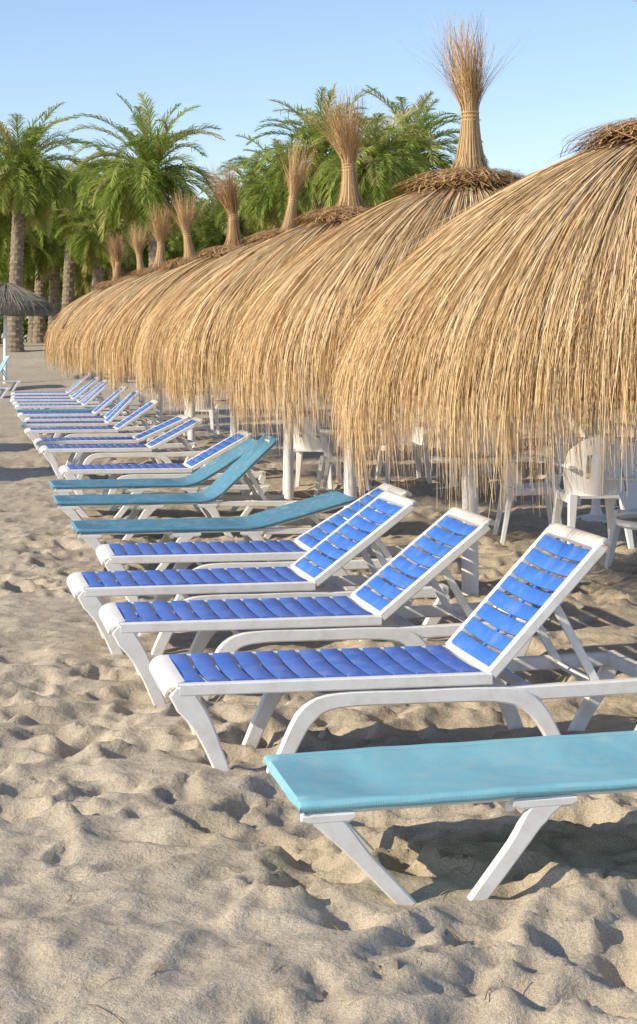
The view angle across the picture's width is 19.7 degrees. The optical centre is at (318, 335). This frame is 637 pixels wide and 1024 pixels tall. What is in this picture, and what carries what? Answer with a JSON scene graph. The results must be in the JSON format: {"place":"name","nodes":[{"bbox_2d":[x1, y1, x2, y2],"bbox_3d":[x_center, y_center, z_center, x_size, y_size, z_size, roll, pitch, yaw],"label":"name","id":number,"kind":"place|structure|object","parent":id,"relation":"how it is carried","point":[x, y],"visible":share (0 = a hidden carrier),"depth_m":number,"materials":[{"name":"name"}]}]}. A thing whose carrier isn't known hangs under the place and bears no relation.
{"place":"outdoors","nodes":[
{"label":"outdoors","id":0,"kind":"place"},
{"bbox_2d":[0,339,636,1023],"bbox_3d":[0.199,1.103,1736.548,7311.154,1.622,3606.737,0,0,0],"label":"ground","id":1,"kind":"structure","parent":0,"point":[72,781],"depth_m":6.06,"materials":[{"name":"beige sand"}]},
{"bbox_2d":[0,387,10,397],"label":"sun lounger","id":2,"kind":"object","parent":1,"relation":"on","point":[6,389],"visible":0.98,"depth_m":46.54,"materials":[{"name":"white plastic"}]},
{"bbox_2d":[0,355,21,391],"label":"sun lounger","id":3,"kind":"object","parent":1,"relation":"on","point":[16,382],"visible":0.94,"depth_m":48.54,"materials":[{"name":"teal plastic"}]},
{"bbox_2d":[0,282,55,382],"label":"thatched parasol","id":4,"kind":"object","parent":1,"relation":"on","point":[16,300],"visible":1,"depth_m":49.36,"materials":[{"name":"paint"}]},
{"bbox_2d":[0,142,55,258],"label":"palm tree","id":5,"kind":"object","parent":1,"relation":"on","point":[7,224],"visible":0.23,"depth_m":59.17,"materials":[{"name":"green plant"}]},
{"bbox_2d":[0,203,65,343],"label":"palm tree","id":6,"kind":"object","parent":1,"relation":"on","point":[5,265],"visible":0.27,"depth_m":67.58,"materials":[{"name":"green plant"}]},
{"bbox_2d":[4,257,63,342],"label":"palm tree","id":7,"kind":"object","parent":1,"relation":"on","point":[28,284],"visible":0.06,"depth_m":77.64,"materials":[{"name":"green plant"}]},
{"bbox_2d":[0,294,84,341],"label":"shrubs","id":8,"kind":"object","parent":1,"relation":"on","point":[25,326],"depth_m":87.38,"materials":[{"name":"green plant"}]},
{"bbox_2d":[11,373,91,408],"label":"sun lounger","id":9,"kind":"object","parent":1,"relation":"on","point":[73,387],"visible":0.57,"depth_m":42.08,"materials":[{"name":"white plastic"}]},
{"bbox_2d":[0,102,104,351],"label":"palm tree","id":10,"kind":"object","parent":1,"relation":"on","point":[20,183],"visible":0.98,"depth_m":57.58,"materials":[{"name":"green plant"}]},
{"bbox_2d":[25,158,81,342],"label":"palm tree","id":11,"kind":"object","parent":1,"relation":"on","point":[39,329],"visible":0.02,"depth_m":73.65,"materials":[{"name":"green plant"}]},
{"bbox_2d":[10,377,103,414],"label":"sun lounger","id":12,"kind":"object","parent":1,"relation":"on","point":[81,391],"visible":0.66,"depth_m":37.96,"materials":[{"name":"white plastic"}]},
{"bbox_2d":[24,200,90,331],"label":"palm tree","id":13,"kind":"object","parent":1,"relation":"on","point":[55,251],"visible":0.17,"depth_m":69.45,"materials":[{"name":"green plant"}]},
{"bbox_2d":[11,380,104,408],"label":"sun lounger","id":14,"kind":"object","parent":1,"relation":"on","point":[46,396],"visible":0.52,"depth_m":39.63,"materials":[{"name":"white plastic"}]},
{"bbox_2d":[13,380,105,408],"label":"sun lounger","id":15,"kind":"object","parent":1,"relation":"on","point":[87,395],"visible":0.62,"depth_m":36.10,"materials":[{"name":"white plastic"}]},
{"bbox_2d":[15,380,113,409],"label":"sun lounger","id":16,"kind":"object","parent":1,"relation":"on","point":[98,391],"visible":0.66,"depth_m":34.47,"materials":[{"name":"white plastic"}]},
{"bbox_2d":[45,269,84,312],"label":"palm tree","id":17,"kind":"object","parent":1,"relation":"on","point":[77,296],"visible":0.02,"depth_m":79.43,"materials":[{"name":"green plant"}]},
{"bbox_2d":[16,400,126,414],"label":"sun lounger","id":18,"kind":"object","parent":1,"relation":"on","point":[110,405],"visible":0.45,"depth_m":32.87,"materials":[{"name":"white plastic"}]},
{"bbox_2d":[29,153,121,311],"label":"palm tree","id":19,"kind":"object","parent":1,"relation":"on","point":[69,272],"visible":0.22,"depth_m":65.58,"materials":[{"name":"green plant"}]},
{"bbox_2d":[33,258,121,295],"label":"palm tree","id":20,"kind":"object","parent":1,"relation":"on","point":[81,280],"visible":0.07,"depth_m":75.44,"materials":[{"name":"green plant"}]},
{"bbox_2d":[17,386,138,434],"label":"sun lounger","id":21,"kind":"object","parent":1,"relation":"on","point":[96,410],"visible":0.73,"depth_m":30.92,"materials":[{"name":"white plastic"}]},
{"bbox_2d":[42,230,129,400],"bbox_3d":[-3.854,-0.036,35.002,2.902,4.011,2.849,0,0,0],"label":"thatched parasol","id":22,"kind":"object","parent":1,"relation":"on","point":[55,329],"visible":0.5,"depth_m":34.63,"materials":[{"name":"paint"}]},
{"bbox_2d":[21,389,156,445],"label":"sun lounger","id":23,"kind":"object","parent":1,"relation":"on","point":[120,408],"visible":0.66,"depth_m":27.54,"materials":[{"name":"white plastic"}]},
{"bbox_2d":[50,242,127,392],"bbox_3d":[-4.256,-0.023,38.395,2.857,3.985,2.914,0,0,0],"label":"thatched parasol","id":24,"kind":"object","parent":1,"relation":"on","point":[112,262],"visible":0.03,"depth_m":38.36,"materials":[{"name":"wicker"}]},
{"bbox_2d":[25,393,153,437],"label":"sun lounger","id":25,"kind":"object","parent":1,"relation":"on","point":[84,418],"visible":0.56,"depth_m":29.06,"materials":[{"name":"white plastic"}]},
{"bbox_2d":[24,400,164,452],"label":"sun lounger","id":26,"kind":"object","parent":1,"relation":"on","point":[75,432],"visible":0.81,"depth_m":25.69,"materials":[{"name":"white plastic"}]},
{"bbox_2d":[48,193,146,290],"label":"palm tree","id":27,"kind":"object","parent":1,"relation":"on","point":[90,251],"visible":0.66,"depth_m":63.57,"materials":[{"name":"green plant"}]},
{"bbox_2d":[34,415,197,470],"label":"sun lounger","id":28,"kind":"object","parent":1,"relation":"on","point":[139,438],"visible":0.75,"depth_m":23.18,"materials":[{"name":"white plastic"}]},
{"bbox_2d":[64,147,167,279],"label":"palm tree","id":29,"kind":"object","parent":1,"relation":"on","point":[111,158],"visible":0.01,"depth_m":69.30,"materials":[{"name":"green plant"}]},
{"bbox_2d":[39,417,213,479],"bbox_3d":[-2.276,1.364,21.716,2.024,0.759,0.660,0,0,-11],"label":"sun lounger","id":30,"kind":"object","parent":1,"relation":"on","point":[94,452],"visible":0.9,"depth_m":21.48,"materials":[{"name":"white plastic"}]},
{"bbox_2d":[59,219,211,430],"bbox_3d":[-3.038,-0.029,31.600,2.878,3.998,2.917,0,0,0],"label":"thatched parasol","id":31,"kind":"object","parent":1,"relation":"on","point":[138,245],"visible":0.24,"depth_m":31.55,"materials":[{"name":"wicker"}]},
{"bbox_2d":[54,202,222,437],"bbox_3d":[-2.462,-0.048,28.186,3.218,4.036,3.197,0,0,0],"label":"thatched parasol","id":32,"kind":"object","parent":1,"relation":"on","point":[71,331],"visible":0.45,"depth_m":27.86,"materials":[{"name":"wicker"}]},
{"bbox_2d":[105,214,174,275],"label":"palm tree","id":33,"kind":"object","parent":1,"relation":"on","point":[131,268],"visible":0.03,"depth_m":71.54,"materials":[{"name":"green plant"}]},
{"bbox_2d":[63,92,224,267],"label":"palm tree","id":34,"kind":"object","parent":1,"relation":"on","point":[147,182],"visible":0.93,"depth_m":54.56,"materials":[{"name":"green plant"}]},
{"bbox_2d":[72,187,227,456],"bbox_3d":[-1.721,-0.035,24.812,3.208,4.011,3.187,0,0,0],"label":"thatched parasol","id":35,"kind":"object","parent":1,"relation":"on","point":[93,330],"visible":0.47,"depth_m":24.38,"materials":[{"name":"wicker"}]},
{"bbox_2d":[49,438,269,517],"bbox_3d":[-1.466,1.350,16.820,1.960,0.770,0.671,0,0,-12],"label":"sun lounger","id":36,"kind":"object","parent":1,"relation":"on","point":[196,481],"visible":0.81,"depth_m":16.76,"materials":[{"name":"teal plastic"}]},
{"bbox_2d":[59,430,265,500],"bbox_3d":[-1.576,1.359,18.416,2.024,0.770,0.660,0,0,-11],"label":"sun lounger","id":37,"kind":"object","parent":1,"relation":"on","point":[156,470],"visible":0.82,"depth_m":18.21,"materials":[{"name":"white plastic"}]},
{"bbox_2d":[53,434,296,539],"bbox_3d":[-1.201,1.288,15.211,1.960,0.894,0.671,0,0,-11],"label":"sun lounger","id":38,"kind":"object","parent":1,"relation":"on","point":[232,474],"visible":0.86,"depth_m":15.15,"materials":[{"name":"teal plastic"}]},
{"bbox_2d":[136,199,214,264],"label":"palm tree","id":39,"kind":"object","parent":1,"relation":"on","point":[173,253],"visible":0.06,"depth_m":77.12,"materials":[{"name":"green plant"}]},
{"bbox_2d":[165,194,220,258],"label":"palm tree","id":40,"kind":"object","parent":1,"relation":"on","point":[171,242],"visible":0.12,"depth_m":75.21,"materials":[{"name":"green plant"}]},
{"bbox_2d":[183,385,220,435],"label":"plastic chair","id":41,"kind":"object","parent":1,"relation":"on","point":[211,414],"visible":0.36,"depth_m":30.30,"materials":[{"name":"white plastic"}]},
{"bbox_2d":[95,160,328,435],"bbox_3d":[-0.960,-0.042,21.399,3.188,4.025,3.223,0,0,0],"label":"thatched parasol","id":42,"kind":"object","parent":1,"relation":"on","point":[122,335],"visible":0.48,"depth_m":20.96,"materials":[{"name":"plant"}]},
{"bbox_2d":[71,490,355,569],"bbox_3d":[-0.760,1.443,13.121,1.973,0.585,0.671,0,0,-12],"label":"sun lounger","id":43,"kind":"object","parent":1,"relation":"on","point":[256,526],"visible":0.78,"depth_m":13.09,"materials":[{"name":"teal plastic"}]},
{"bbox_2d":[183,186,248,256],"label":"palm tree","id":44,"kind":"object","parent":1,"relation":"on","point":[218,238],"visible":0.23,"depth_m":73.34,"materials":[{"name":"green plant"}]},
{"bbox_2d":[192,148,275,245],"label":"palm tree","id":45,"kind":"object","parent":1,"relation":"on","point":[250,230],"visible":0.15,"depth_m":71.48,"materials":[{"name":"green plant"}]},
{"bbox_2d":[96,483,416,614],"bbox_3d":[-0.350,1.348,11.375,2.024,0.791,0.660,0,0,-10],"label":"sun lounger","id":46,"kind":"object","parent":1,"relation":"on","point":[229,554],"visible":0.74,"depth_m":11.21,"materials":[{"name":"white plastic"}]},
{"bbox_2d":[66,491,449,654],"bbox_3d":[-0.342,1.318,10.027,2.024,0.852,0.660,0,0,-12],"label":"sun lounger","id":47,"kind":"object","parent":1,"relation":"on","point":[302,576],"visible":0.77,"depth_m":9.88,"materials":[{"name":"white plastic"}]},
{"bbox_2d":[128,138,399,499],"bbox_3d":[-0.289,-0.022,18.194,3.242,3.984,3.260,0,0,0],"label":"thatched parasol","id":48,"kind":"object","parent":1,"relation":"on","point":[149,340],"visible":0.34,"depth_m":17.87,"materials":[{"name":"wicker"}]},
{"bbox_2d":[214,133,316,231],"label":"palm tree","id":49,"kind":"object","parent":1,"relation":"on","point":[275,205],"visible":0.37,"depth_m":65.45,"materials":[{"name":"green plant"}]},
{"bbox_2d":[99,507,532,706],"bbox_3d":[-0.026,1.308,8.856,2.024,0.871,0.660,0,0,-11],"label":"sun lounger","id":50,"kind":"object","parent":1,"relation":"on","point":[363,611],"visible":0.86,"depth_m":8.67,"materials":[{"name":"white plastic"}]},
{"bbox_2d":[241,83,390,222],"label":"palm tree","id":51,"kind":"object","parent":1,"relation":"on","point":[304,204],"visible":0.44,"depth_m":59.44,"materials":[{"name":"green plant"}]},
{"bbox_2d":[293,407,342,488],"bbox_3d":[-0.056,1.232,19.974,0.578,0.923,0.587,0,0,14],"label":"plastic chair","id":52,"kind":"object","parent":1,"relation":"on","point":[311,443],"visible":0.34,"depth_m":19.80,"materials":[{"name":"white plastic"}]},
{"bbox_2d":[0,532,635,1022],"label":"straw litter","id":53,"kind":"object","parent":1,"relation":"on","point":[340,882],"visible":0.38,"depth_m":5.36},
{"bbox_2d":[313,410,370,496],"bbox_3d":[0.224,1.232,18.904,0.587,0.923,0.578,0,0,10],"label":"plastic chair","id":54,"kind":"object","parent":1,"relation":"on","point":[327,457],"visible":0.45,"depth_m":18.78,"materials":[{"name":"white plastic"}]},
{"bbox_2d":[158,85,526,519],"bbox_3d":[0.288,-0.037,14.976,3.281,4.015,3.239,0,0,0],"label":"thatched parasol","id":55,"kind":"object","parent":1,"relation":"on","point":[202,325],"visible":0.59,"depth_m":14.47,"materials":[{"name":"plant"}]},
{"bbox_2d":[292,106,445,207],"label":"palm tree","id":56,"kind":"object","parent":1,"relation":"on","point":[379,170],"visible":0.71,"depth_m":51.50,"materials":[{"name":"green plant"}]},
{"bbox_2d":[149,523,636,771],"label":"sun lounger","id":57,"kind":"object","parent":1,"relation":"on","point":[461,665],"visible":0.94,"depth_m":7.24,"materials":[{"name":"white plastic"}]},
{"bbox_2d":[375,408,432,483],"bbox_3d":[0.945,1.232,20.526,0.578,0.923,0.587,0,0,-11],"label":"plastic chair","id":58,"kind":"object","parent":1,"relation":"on","point":[418,463],"visible":0.27,"depth_m":20.61,"materials":[{"name":"white plastic"}]},
{"bbox_2d":[211,10,636,595],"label":"thatched parasol","id":59,"kind":"object","parent":1,"relation":"on","point":[297,314],"visible":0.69,"depth_m":10.98,"materials":[{"name":"wicker"}]},
{"bbox_2d":[362,85,487,196],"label":"palm tree","id":60,"kind":"object","parent":1,"relation":"on","point":[419,118],"visible":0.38,"depth_m":60.48,"materials":[{"name":"green plant"}]},
{"bbox_2d":[440,405,446,448],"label":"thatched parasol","id":61,"kind":"object","parent":1,"relation":"on","point":[443,443],"depth_m":27.35,"materials":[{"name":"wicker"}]},
{"bbox_2d":[414,421,480,489],"bbox_3d":[1.450,1.302,19.600,0.880,0.735,0.880,0,0,0],"label":"round table","id":62,"kind":"object","parent":1,"relation":"on","point":[452,481],"visible":0.13,"depth_m":19.57,"materials":[{"name":"plastic"}]},
{"bbox_2d":[263,730,636,904],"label":"sun lounger","id":63,"kind":"object","parent":1,"relation":"on","point":[539,781],"visible":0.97,"depth_m":5.78,"materials":[{"name":"teal plastic"}]},
{"bbox_2d":[455,408,490,476],"bbox_3d":[1.878,1.232,21.514,0.587,0.923,0.578,0,0,33],"label":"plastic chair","id":64,"kind":"object","parent":1,"relation":"on","point":[487,473],"visible":0.02,"depth_m":21.17,"materials":[{"name":"white plastic"}]},
{"bbox_2d":[321,0,636,529],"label":"thatched parasol","id":65,"kind":"object","parent":1,"relation":"on","point":[520,291],"visible":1,"depth_m":7.36,"materials":[{"name":"plant"}]},
{"bbox_2d":[479,413,518,500],"bbox_3d":[1.746,1.232,18.574,0.579,0.923,0.587,0,0,8],"label":"plastic chair","id":66,"kind":"object","parent":1,"relation":"on","point":[494,451],"visible":0.13,"depth_m":18.37,"materials":[{"name":"white plastic"}]},
{"bbox_2d":[492,431,565,544],"bbox_3d":[1.694,1.232,14.999,0.587,0.923,0.578,0,0,-2],"label":"plastic chair","id":67,"kind":"object","parent":1,"relation":"on","point":[522,489],"visible":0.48,"depth_m":14.78,"materials":[{"name":"white plastic"}]},
{"bbox_2d":[542,413,616,505],"bbox_3d":[2.579,1.232,18.285,0.587,0.923,0.578,0,0,-36],"label":"plastic chair","id":68,"kind":"object","parent":1,"relation":"on","point":[560,455],"visible":0.24,"depth_m":18.17,"materials":[{"name":"white plastic"}]},
{"bbox_2d":[548,436,634,548],"bbox_3d":[2.134,1.232,14.274,0.578,0.923,0.587,0,0,-9],"label":"plastic chair","id":69,"kind":"object","parent":1,"relation":"on","point":[591,490],"visible":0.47,"depth_m":14.09,"materials":[{"name":"white plastic"}]},
{"bbox_2d":[547,437,636,522],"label":"round table","id":70,"kind":"object","parent":1,"relation":"on","point":[595,514],"visible":0.32,"depth_m":16.44,"materials":[{"name":"plastic"}]},
{"bbox_2d":[575,403,635,437],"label":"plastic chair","id":71,"kind":"object","parent":1,"relation":"on","point":[633,433],"visible":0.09,"depth_m":20.59,"materials":[{"name":"white plastic"}]},
{"bbox_2d":[597,403,614,467],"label":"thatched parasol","id":72,"kind":"object","parent":1,"relation":"on","point":[606,427],"depth_m":20.36,"materials":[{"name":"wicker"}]},
{"bbox_2d":[604,443,636,568],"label":"plastic chair","id":73,"kind":"object","parent":1,"relation":"on","point":[628,497],"visible":0.85,"depth_m":12.95,"materials":[{"name":"white plastic"}]},
{"bbox_2d":[0,0,636,238],"label":"sky","id":74,"kind":"structure","parent":0,"point":[576,69],"materials":[{"name":"blue"}]}
]}

